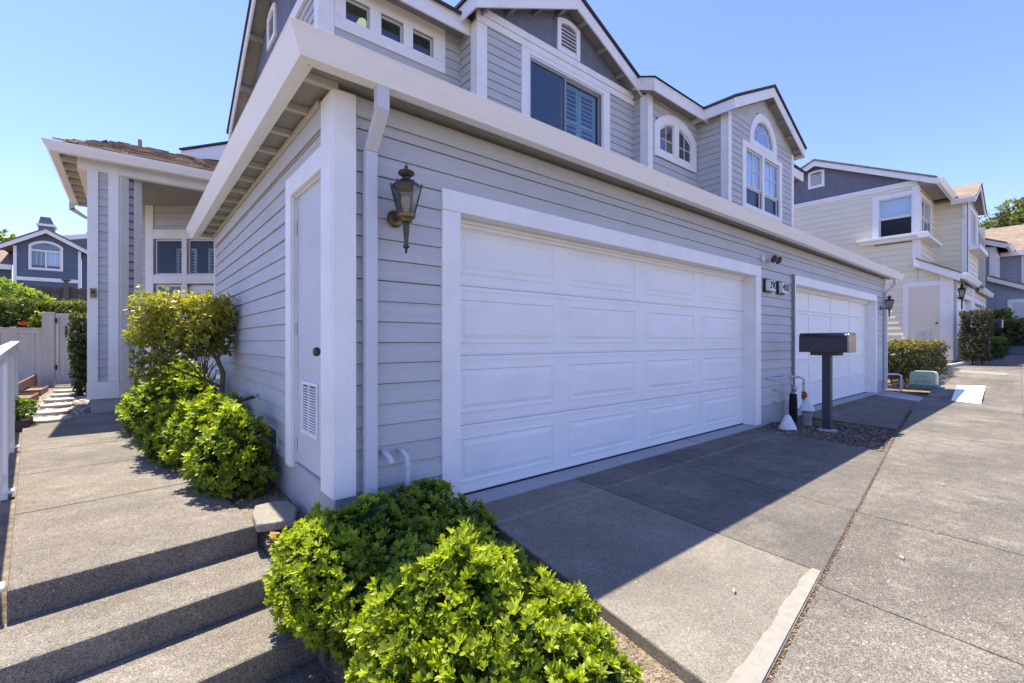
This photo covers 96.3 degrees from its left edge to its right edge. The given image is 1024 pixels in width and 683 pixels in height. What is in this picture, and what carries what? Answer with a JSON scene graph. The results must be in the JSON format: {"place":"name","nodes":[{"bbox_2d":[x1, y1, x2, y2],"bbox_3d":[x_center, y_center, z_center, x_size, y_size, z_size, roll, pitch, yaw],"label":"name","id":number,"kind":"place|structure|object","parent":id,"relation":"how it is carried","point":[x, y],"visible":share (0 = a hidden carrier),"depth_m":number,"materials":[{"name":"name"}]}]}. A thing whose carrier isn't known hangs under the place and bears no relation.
{"place":"outdoors","nodes":[
{"label":"outdoors","id":0,"kind":"place"},
{"bbox_2d":[25,396,87,416],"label":"path","id":1,"kind":"structure","parent":0,"point":[71,407],"depth_m":7.74,"materials":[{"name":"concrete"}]},
{"bbox_2d":[18,374,36,393],"bbox_3d":[-9.487,0.945,8.759,0.040,0.370,5.000,0,0,-40],"label":"board edging","id":2,"kind":"object","parent":1,"relation":"on","point":[27,382],"visible":0.44,"depth_m":9.69,"materials":[{"name":"wood"}]},
{"bbox_2d":[18,393,38,405],"bbox_3d":[-8.758,1.040,8.195,0.320,0.140,1.100,0,0,-40],"label":"terracotta trough","id":3,"kind":"object","parent":1,"relation":"on","point":[34,396],"visible":0.31,"depth_m":8.46,"materials":[{"name":"brown ceramic"}]},
{"bbox_2d":[34,409,71,415],"bbox_3d":[-7.082,1.089,7.067,0.436,0.050,0.436,0,0,-40],"label":"stepping stone","id":4,"kind":"object","parent":1,"relation":"on","point":[52,412],"visible":0.87,"depth_m":6.97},
{"bbox_2d":[20,392,89,417],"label":"pebbles","id":5,"kind":"object","parent":1,"relation":"on","point":[80,397],"visible":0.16,"depth_m":8.12,"materials":[{"name":"beige gravel"}]},
{"bbox_2d":[39,402,74,408],"bbox_3d":[-7.707,1.084,7.769,0.430,0.050,0.421,0,0,-40],"label":"stepping stone","id":6,"kind":"object","parent":1,"relation":"on","point":[55,405],"visible":0.97,"depth_m":7.71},
{"bbox_2d":[43,397,74,402],"bbox_3d":[-8.350,1.078,8.468,0.409,0.050,0.417,0,0,14],"label":"stepping stone","id":7,"kind":"object","parent":1,"relation":"on","point":[60,399],"visible":0.99,"depth_m":8.35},
{"bbox_2d":[51,385,72,387],"bbox_3d":[-10.373,1.060,10.767,0.619,0.050,0.441,0,0,-40],"label":"stepping stone","id":8,"kind":"object","parent":1,"relation":"on","point":[64,386],"visible":0.44,"depth_m":10.56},
{"bbox_2d":[50,393,77,396],"bbox_3d":[-8.971,1.072,9.204,0.419,0.050,0.437,0,0,-40],"label":"stepping stone","id":9,"kind":"object","parent":1,"relation":"on","point":[63,395],"visible":0.91,"depth_m":9.06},
{"bbox_2d":[53,389,75,392],"bbox_3d":[-9.595,1.067,9.894,0.443,0.050,0.453,0,0,-40],"label":"stepping stone","id":10,"kind":"object","parent":1,"relation":"on","point":[63,391],"visible":0.69,"depth_m":9.75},
{"bbox_2d":[0,400,331,682],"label":"walkway","id":11,"kind":"structure","parent":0,"point":[129,563],"depth_m":2.48,"materials":[{"name":"grey concrete"}]},
{"bbox_2d":[0,341,19,591],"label":"railing","id":12,"kind":"object","parent":11,"relation":"on","point":[8,372],"visible":0.98,"depth_m":3.49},
{"bbox_2d":[15,416,32,431],"bbox_3d":[-6.530,1.080,5.951,0.400,0.140,0.400,0,0,-40],"label":"planter box","id":13,"kind":"object","parent":11,"relation":"on","point":[21,424],"visible":0.44,"depth_m":5.90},
{"bbox_2d":[15,396,39,418],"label":"bush","id":14,"kind":"object","parent":13,"relation":"in","point":[19,402],"visible":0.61,"depth_m":6.03,"materials":[{"name":"green plant"}]},
{"bbox_2d":[32,416,73,423],"bbox_3d":[-6.437,1.095,6.401,0.462,0.050,0.449,0,0,-40],"label":"stepping stone","id":15,"kind":"object","parent":11,"relation":"on","point":[50,419],"visible":0.69,"depth_m":6.35,"materials":[{"name":"grey stone"}]},
{"bbox_2d":[306,669,345,682],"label":"leaf litter","id":16,"kind":"object","parent":11,"relation":"on","point":[321,678],"visible":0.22,"depth_m":2.18,"materials":[{"name":"brown plant"}]},
{"bbox_2d":[325,649,357,682],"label":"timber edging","id":17,"kind":"object","parent":11,"relation":"on","point":[329,672],"visible":0.24,"depth_m":2.17,"materials":[{"name":"brown wood"}]},
{"bbox_2d":[173,358,217,390],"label":"strap leaf plant","id":18,"kind":"object","parent":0,"point":[200,368],"visible":0.06,"depth_m":6.01,"materials":[{"name":"plant"}]},
{"bbox_2d":[0,342,944,682],"bbox_3d":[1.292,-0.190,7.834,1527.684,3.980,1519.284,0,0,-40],"label":"ground","id":19,"kind":"structure","parent":0,"point":[6,516],"depth_m":3.06,"materials":[{"name":"soil"}]},
{"bbox_2d":[0,229,15,249],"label":"garden tree","id":20,"kind":"object","parent":19,"relation":"on","point":[4,237],"visible":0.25,"depth_m":26.06,"materials":[{"name":"green plant"}]},
{"bbox_2d":[9,309,41,327],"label":"flowering bush","id":21,"kind":"object","parent":19,"relation":"on","point":[34,321],"visible":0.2,"depth_m":11.29,"materials":[{"name":"green plant"}]},
{"bbox_2d":[0,312,54,385],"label":"side fence","id":22,"kind":"object","parent":19,"relation":"on","point":[36,350],"visible":0.59,"depth_m":10.84,"materials":[{"name":"white wood"}]},
{"bbox_2d":[54,313,86,384],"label":"garden gate","id":23,"kind":"structure","parent":22,"relation":"attached to","point":[61,367],"depth_m":11.10,"materials":[{"name":"white wood"}]},
{"bbox_2d":[0,276,56,325],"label":"round bush","id":24,"kind":"object","parent":19,"relation":"on","point":[7,284],"visible":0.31,"depth_m":13.63,"materials":[{"name":"green plant"}]},
{"bbox_2d":[20,386,48,395],"bbox_3d":[-9.947,1.040,9.547,0.320,0.140,1.100,0,0,-40],"label":"terracotta trough","id":25,"kind":"object","parent":19,"relation":"on","point":[41,390],"visible":0.62,"depth_m":9.49,"materials":[{"name":"red brick"}]},
{"bbox_2d":[0,293,86,327],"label":"clipped hedge","id":26,"kind":"object","parent":19,"relation":"on","point":[19,313],"visible":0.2,"depth_m":11.62,"materials":[{"name":"green plant"}]},
{"bbox_2d":[64,310,86,395],"bbox_3d":[-8.738,0.381,9.338,0.578,2.061,0.591,0,0,-40],"label":"column hedge","id":27,"kind":"object","parent":19,"relation":"on","point":[78,367],"depth_m":9.22,"materials":[{"name":"green plant"}]},
{"bbox_2d":[0,216,180,326],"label":"blue house","id":28,"kind":"structure","parent":19,"relation":"on","point":[45,254],"depth_m":23.45,"materials":[{"name":"blue wood"}]},
{"bbox_2d":[28,241,62,271],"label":"window","id":29,"kind":"structure","parent":28,"relation":"in","point":[38,254],"depth_m":23.55,"materials":[{"name":"white glass"}]},
{"bbox_2d":[5,279,176,325],"bbox_3d":[-17.032,-1.175,16.980,7.500,2.310,0.170,0,0,-40],"label":"wooden fence","id":30,"kind":"object","parent":19,"relation":"on","point":[66,292],"visible":0.14,"depth_m":17.18,"materials":[{"name":"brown wood"}]},
{"bbox_2d":[115,356,217,442],"bbox_3d":[-4.191,0.693,5.581,1.012,1.029,1.742,0,0,-40],"label":"mounded shrub","id":31,"kind":"object","parent":19,"relation":"on","point":[133,406],"visible":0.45,"depth_m":5.26,"materials":[{"name":"green plant"}]},
{"bbox_2d":[119,283,238,393],"bbox_3d":[-3.526,0.295,4.897,1.012,1.773,0.846,0,0,-40],"label":"camellia tree","id":32,"kind":"object","parent":19,"relation":"on","point":[197,333],"visible":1,"depth_m":4.75,"materials":[{"name":"green plant"}]},
{"bbox_2d":[134,385,244,469],"bbox_3d":[-3.162,0.830,4.564,1.300,0.819,0.819,0,0,40],"label":"mounded shrub","id":33,"kind":"object","parent":19,"relation":"on","point":[158,439],"visible":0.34,"depth_m":4.34,"materials":[{"name":"green plant"}]},
{"bbox_2d":[167,393,278,499],"bbox_3d":[-2.313,0.827,3.662,0.705,0.826,0.986,0,0,-40],"label":"mounded shrub","id":34,"kind":"object","parent":19,"relation":"on","point":[224,467],"visible":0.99,"depth_m":3.48,"materials":[{"name":"green plant"}]},
{"bbox_2d":[239,477,304,564],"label":"mulch","id":35,"kind":"object","parent":19,"relation":"on","point":[266,493],"visible":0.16,"depth_m":3.46,"materials":[{"name":"soil"}]},
{"bbox_2d":[252,501,296,531],"bbox_3d":[-1.592,1.163,3.071,0.274,0.055,0.438,0,0,-40],"label":"paver","id":36,"kind":"object","parent":19,"relation":"on","point":[273,515],"visible":0.97,"depth_m":2.99,"materials":[{"name":"grey stone"}]},
{"bbox_2d":[269,532,279,540],"bbox_3d":[-1.465,1.199,2.834,0.064,0.043,0.050,0,0,-23],"label":"brick","id":37,"kind":"object","parent":19,"relation":"on","point":[277,535],"visible":0.66,"depth_m":2.82,"materials":[{"name":"brick"}]},
{"bbox_2d":[261,501,394,671],"bbox_3d":[-0.896,1.221,2.281,0.593,0.693,1.081,0,0,-40],"label":"mounded shrub","id":38,"kind":"object","parent":19,"relation":"on","point":[309,612],"visible":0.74,"depth_m":2.11,"materials":[{"name":"green plant"}]},
{"bbox_2d":[315,477,498,622],"bbox_3d":[-0.407,1.166,2.481,1.137,0.669,1.189,0,0,-40],"label":"mounded shrub","id":39,"kind":"object","parent":19,"relation":"on","point":[407,534],"visible":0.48,"depth_m":2.53,"materials":[{"name":"green plant"}]},
{"bbox_2d":[342,517,526,682],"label":"mounded shrub","id":40,"kind":"object","parent":19,"relation":"on","point":[440,594],"visible":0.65,"depth_m":1.60,"materials":[{"name":"green plant"}]},
{"bbox_2d":[41,0,904,527],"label":"townhouse","id":41,"kind":"structure","parent":19,"relation":"on","point":[577,274],"depth_m":4.42,"materials":[{"name":"grey wood"}]},
{"bbox_2d":[90,288,95,297],"bbox_3d":[-6.349,-0.735,6.954,0.070,0.140,0.042,0,0,-40],"label":"doorbell box","id":42,"kind":"object","parent":41,"relation":"attached to","point":[92,292],"visible":1,"depth_m":6.94,"materials":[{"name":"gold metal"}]},
{"bbox_2d":[153,229,213,363],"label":"window","id":43,"kind":"structure","parent":41,"relation":"in","point":[184,260],"depth_m":9.23,"materials":[{"name":"clear glass"}]},
{"bbox_2d":[190,285,213,379],"bbox_3d":[-6.009,-0.060,9.266,0.980,2.160,0.045,0,0,0],"label":"front door","id":44,"kind":"structure","parent":41,"relation":"in","point":[195,288],"depth_m":9.25,"materials":[{"name":"white wood"}]},
{"bbox_2d":[295,179,320,477],"bbox_3d":[-1.387,-0.084,3.125,0.110,1.952,0.709,0,0,-40],"label":"closet door","id":45,"kind":"structure","parent":41,"relation":"in","point":[308,224],"depth_m":3.17,"materials":[{"name":"paint"}]},
{"bbox_2d":[334,0,444,73],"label":"window","id":46,"kind":"structure","parent":41,"relation":"in","point":[351,17],"depth_m":6.32,"materials":[{"name":"clear glass"}]},
{"bbox_2d":[379,447,411,501],"bbox_3d":[-0.732,0.877,2.891,0.173,0.406,0.120,0,0,-40],"label":"pipe outlet","id":47,"kind":"object","parent":41,"relation":"attached to","point":[387,455],"visible":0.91,"depth_m":2.89,"materials":[{"name":"paint"}]},
{"bbox_2d":[387,163,421,253],"bbox_3d":[-0.670,-0.815,2.836,0.173,0.556,0.265,0,0,-40],"label":"wall lantern","id":48,"kind":"object","parent":41,"relation":"attached to","point":[405,217],"depth_m":2.79,"materials":[{"name":"gold metal"}]},
{"bbox_2d":[521,45,609,150],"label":"window","id":49,"kind":"structure","parent":41,"relation":"in","point":[552,95],"depth_m":8.38,"materials":[{"name":"white glass"}]},
{"bbox_2d":[461,228,742,493],"bbox_3d":[1.379,0.107,4.971,4.920,2.123,0.056,0,0,-40],"label":"garage door","id":50,"kind":"structure","parent":41,"relation":"in","point":[570,357],"depth_m":4.33,"materials":[{"name":"white metal"}]},
{"bbox_2d":[654,115,696,172],"bbox_3d":[3.371,-4.123,9.447,1.580,0.955,0.056,0,0,-40],"label":"window","id":51,"kind":"structure","parent":41,"relation":"in","point":[669,145],"depth_m":9.39,"materials":[{"name":"white glass"}]},
{"bbox_2d":[742,139,781,222],"bbox_3d":[5.480,-3.620,10.907,2.150,1.560,0.966,0,0,-40],"label":"window","id":52,"kind":"structure","parent":41,"relation":"in","point":[758,182],"depth_m":10.54,"materials":[{"name":"clear glass"}]},
{"bbox_2d":[749,114,776,159],"bbox_3d":[5.786,-4.780,10.562,1.460,0.839,0.048,0,0,-40],"label":"window","id":53,"kind":"structure","parent":41,"relation":"in","point":[759,137],"depth_m":10.57,"materials":[{"name":"white glass"}]},
{"bbox_2d":[763,279,776,292],"bbox_3d":[3.703,-0.800,6.583,0.250,0.190,0.090,0,0,-40],"label":"address box","id":54,"kind":"object","parent":41,"relation":"attached to","point":[769,286],"visible":1,"depth_m":6.53,"materials":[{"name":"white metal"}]},
{"bbox_2d":[761,255,781,263],"bbox_3d":[3.705,-1.170,6.538,0.356,0.123,0.158,0,0,-40],"label":"floodlight","id":55,"kind":"object","parent":41,"relation":"attached to","point":[775,259],"visible":1,"depth_m":6.48,"materials":[{"name":"white plastic"}]},
{"bbox_2d":[776,281,788,294],"bbox_3d":[4.065,-0.800,6.883,0.250,0.190,0.090,0,0,-40],"label":"address box","id":56,"kind":"object","parent":41,"relation":"attached to","point":[782,288],"visible":1,"depth_m":6.83,"materials":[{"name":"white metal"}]},
{"bbox_2d":[768,376,797,422],"bbox_3d":[4.020,0.876,6.795,0.671,0.709,0.116,0,0,-32],"label":"gas riser","id":57,"kind":"object","parent":41,"relation":"attached to","point":[793,409],"visible":0.95,"depth_m":6.89,"materials":[{"name":"black metal"}]},
{"bbox_2d":[781,375,807,401],"bbox_3d":[4.227,0.866,6.873,0.338,0.729,0.088,0,0,44],"label":"water valve","id":58,"kind":"object","parent":41,"relation":"attached to","point":[804,394],"visible":0.68,"depth_m":6.78,"materials":[{"name":"paint"}]},
{"bbox_2d":[796,291,865,408],"bbox_3d":[6.263,0.107,9.030,4.885,2.123,0.054,0,0,-40],"label":"garage door","id":59,"kind":"structure","parent":41,"relation":"in","point":[814,313],"depth_m":9.09,"materials":[{"name":"white metal"}]},
{"bbox_2d":[880,295,894,317],"bbox_3d":[8.677,-0.814,10.603,0.168,0.539,0.262,0,0,-40],"label":"wall lantern","id":60,"kind":"object","parent":41,"relation":"attached to","point":[890,306],"depth_m":10.56,"materials":[{"name":"black metal"}]},
{"bbox_2d":[888,373,901,390],"bbox_3d":[9.110,0.970,10.941,0.375,0.421,0.048,0,0,3],"label":"pipe hoop","id":61,"kind":"object","parent":41,"relation":"attached to","point":[900,379],"visible":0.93,"depth_m":10.93,"materials":[{"name":"paint"}]},
{"bbox_3d":[-2.348,0.498,4.231,0.064,0.038,0.031,0,0,-40],"label":"hose bib","id":62,"kind":"object","parent":41,"relation":"attached to","visible":0},
{"bbox_2d":[236,395,254,402],"bbox_3d":[-2.531,0.564,4.273,0.348,0.141,0.039,0,0,19],"label":"garden hose","id":63,"kind":"object","parent":62,"relation":"attached to","point":[245,399],"visible":0.68,"depth_m":4.23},
{"bbox_2d":[350,590,613,682],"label":"mounded shrub","id":64,"kind":"object","parent":19,"relation":"on","point":[537,639],"visible":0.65,"depth_m":1.44,"materials":[{"name":"green plant"}]},
{"bbox_2d":[475,526,644,682],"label":"mounded shrub","id":65,"kind":"object","parent":19,"relation":"on","point":[543,592],"visible":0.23,"depth_m":1.75,"materials":[{"name":"green plant"}]},
{"bbox_2d":[569,600,682,682],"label":"soil litter","id":66,"kind":"object","parent":19,"relation":"on","point":[662,676],"visible":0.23,"depth_m":1.76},
{"bbox_2d":[759,418,894,451],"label":"gravel","id":67,"kind":"structure","parent":19,"relation":"on","point":[885,441],"depth_m":6.08,"materials":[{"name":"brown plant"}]},
{"bbox_2d":[778,415,796,430],"bbox_3d":[3.810,1.110,6.337,0.224,0.200,0.224,0,0,-40],"label":"vent cone","id":68,"kind":"object","parent":67,"relation":"on","point":[787,422],"visible":1,"depth_m":6.28,"materials":[{"name":"white plastic"}]},
{"bbox_2d":[801,411,812,425],"bbox_3d":[4.254,1.111,6.616,0.136,0.197,0.134,0,0,-40],"label":"standpipe","id":69,"kind":"object","parent":67,"relation":"on","point":[807,417],"visible":0.98,"depth_m":6.57,"materials":[{"name":"white plastic"}]},
{"bbox_2d":[799,398,814,410],"bbox_3d":[4.254,0.905,6.616,0.200,0.170,0.200,0,0,-40],"label":"vent cone","id":70,"kind":"object","parent":69,"relation":"on","point":[806,405],"visible":1,"depth_m":6.57,"materials":[{"name":"white plastic"}]},
{"bbox_2d":[799,332,856,431],"bbox_3d":[4.342,0.554,6.308,0.320,1.353,0.605,0,0,-40],"label":"mailbox","id":71,"kind":"object","parent":67,"relation":"on","point":[827,346],"visible":0.99,"depth_m":6.25,"materials":[{"name":"black metal"}]},
{"bbox_2d":[794,159,994,364],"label":"cream townhouse","id":72,"kind":"structure","parent":19,"relation":"on","point":[924,234],"depth_m":16.09,"materials":[{"name":"beige wood"}]},
{"bbox_2d":[872,189,911,237],"bbox_3d":[13.008,-4.290,15.692,0.135,1.540,1.065,0,0,-40],"label":"window","id":73,"kind":"structure","parent":72,"relation":"in","point":[891,216],"depth_m":15.71,"materials":[{"name":"white glass"}]},
{"bbox_2d":[909,285,939,354],"bbox_3d":[13.495,-0.685,15.018,0.022,2.230,0.765,0,0,-40],"label":"closet door","id":74,"kind":"structure","parent":72,"relation":"in","point":[924,302],"depth_m":15.00,"materials":[{"name":"beige paint"}]},
{"bbox_2d":[920,192,930,233],"bbox_3d":[14.284,-4.240,15.881,1.830,1.480,0.105,0,0,-40],"label":"window","id":75,"kind":"structure","parent":72,"relation":"in","point":[924,209],"depth_m":15.87,"materials":[{"name":"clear glass"}]},
{"bbox_2d":[957,283,965,309],"bbox_3d":[14.449,-1.460,14.756,0.276,0.880,0.240,0,0,28],"label":"wall lantern","id":76,"kind":"object","parent":72,"relation":"attached to","point":[961,288],"depth_m":14.73,"materials":[{"name":"black metal"}]},
{"bbox_2d":[957,299,965,355],"bbox_3d":[15.882,-0.395,16.328,3.500,2.250,0.040,0,0,-40],"label":"garage door","id":77,"kind":"structure","parent":72,"relation":"in","point":[958,300],"depth_m":16.25,"materials":[{"name":"white"}]},
{"bbox_2d":[969,205,976,244],"bbox_3d":[17.285,-4.190,17.221,2.040,1.500,0.080,0,0,-40],"label":"window","id":78,"kind":"structure","parent":72,"relation":"in","point":[972,219],"depth_m":17.43,"materials":[{"name":"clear glass"}]},
{"bbox_2d":[888,338,950,384],"bbox_3d":[11.124,0.613,12.736,3.871,1.438,1.205,0,0,-40],"label":"clipped hedge","id":79,"kind":"object","parent":19,"relation":"on","point":[906,357],"visible":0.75,"depth_m":11.79,"materials":[{"name":"green plant"}]},
{"bbox_2d":[955,308,994,363],"bbox_3d":[14.008,-0.045,13.892,0.855,1.913,0.882,0,0,-40],"label":"tall hedge","id":80,"kind":"object","parent":19,"relation":"on","point":[974,350],"visible":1,"depth_m":13.74,"materials":[{"name":"green plant"}]},
{"bbox_2d":[979,335,1011,357],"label":"hedge","id":81,"kind":"object","parent":19,"relation":"on","point":[1000,346],"visible":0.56,"depth_m":14.82,"materials":[{"name":"green plant"}]},
{"bbox_2d":[986,307,1014,318],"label":"hedge","id":82,"kind":"object","parent":19,"relation":"on","point":[1005,312],"visible":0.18,"depth_m":20.31,"materials":[{"name":"green plant"}]},
{"bbox_2d":[978,196,1023,228],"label":"oak tree","id":83,"kind":"object","parent":19,"relation":"on","point":[1010,217],"visible":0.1,"depth_m":40.65,"materials":[{"name":"green plant"}]},
{"bbox_2d":[985,224,1023,318],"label":"blue grey townhouse","id":84,"kind":"structure","parent":19,"relation":"on","point":[1004,268],"depth_m":21.57,"materials":[{"name":"blue"}]},
{"bbox_2d":[996,253,999,277],"bbox_3d":[23.314,-3.595,22.014,1.400,1.150,0.048,0,0,-40],"label":"window","id":85,"kind":"structure","parent":84,"relation":"in","point":[997,256],"depth_m":21.99,"materials":[{"name":"white glass"}]},
{"bbox_2d":[1013,302,1023,318],"bbox_3d":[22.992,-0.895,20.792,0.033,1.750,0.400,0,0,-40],"label":"garage door","id":86,"kind":"structure","parent":84,"relation":"in","point":[1018,307],"depth_m":20.80,"materials":[{"name":"paint"}]},
{"bbox_2d":[991,316,1023,345],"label":"hedge","id":87,"kind":"object","parent":19,"relation":"on","point":[1012,330],"visible":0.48,"depth_m":18.05,"materials":[{"name":"green plant"}]},
{"bbox_2d":[0,0,1023,287],"label":"sky","id":88,"kind":"structure","parent":0,"point":[930,87],"materials":[{"name":"blue"}]},
{"bbox_2d":[444,424,885,682],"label":"driveway","id":89,"kind":"structure","parent":0,"point":[660,552],"depth_m":2.82,"materials":[{"name":"grey concrete"}]},
{"bbox_2d":[798,390,922,431],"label":"driveway","id":90,"kind":"structure","parent":0,"point":[885,410],"depth_m":7.96,"materials":[{"name":"grey concrete"}]},
{"bbox_2d":[772,352,1023,682],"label":"alley","id":91,"kind":"structure","parent":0,"point":[942,601],"depth_m":2.46,"materials":[{"name":"grey concrete"}]},
{"bbox_2d":[767,397,925,682],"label":"joint filler","id":92,"kind":"object","parent":91,"relation":"on","point":[788,647],"visible":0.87,"depth_m":2.29,"materials":[{"name":"gravel"}]},
{"bbox_2d":[766,409,911,682],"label":"joint litter","id":93,"kind":"object","parent":92,"relation":"on","point":[894,436],"visible":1,"depth_m":2.40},
{"bbox_2d":[908,371,940,389],"bbox_3d":[9.768,0.910,10.871,0.380,0.420,0.540,0,0,-40],"label":"utility pedestal","id":94,"kind":"object","parent":91,"relation":"on","point":[928,380],"visible":0.99,"depth_m":10.75,"materials":[{"name":"teal plastic"}]},
{"bbox_2d":[945,361,974,367],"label":"kerb","id":95,"kind":"structure","parent":91,"relation":"on","point":[951,365],"depth_m":13.76,"materials":[{"name":"grey concrete"}]},
{"bbox_2d":[951,385,984,403],"bbox_3d":[9.719,1.100,9.782,2.924,0.150,0.468,0,0,-43],"label":"painted patch","id":96,"kind":"object","parent":91,"relation":"on","point":[968,393],"visible":1,"depth_m":9.70,"materials":[{"name":"white paint"}]},
{"bbox_2d":[959,370,1006,374],"bbox_3d":[12.697,0.839,12.376,0.386,0.049,1.050,0,0,-24],"label":"painted line","id":97,"kind":"object","parent":91,"relation":"on","point":[984,372],"visible":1,"depth_m":12.35,"materials":[{"name":"white paint"}]},
{"bbox_2d":[979,319,1002,356],"bbox_3d":[15.204,-0.010,14.562,0.240,1.380,0.530,0,0,-40],"label":"mailbox","id":98,"kind":"object","parent":91,"relation":"on","point":[998,323],"visible":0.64,"depth_m":14.37,"materials":[{"name":"silver metal"}]},
{"bbox_2d":[1006,344,1023,354],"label":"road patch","id":99,"kind":"object","parent":91,"relation":"on","point":[1017,349],"depth_m":16.70,"materials":[{"name":"grey asphalt"}]}
]}

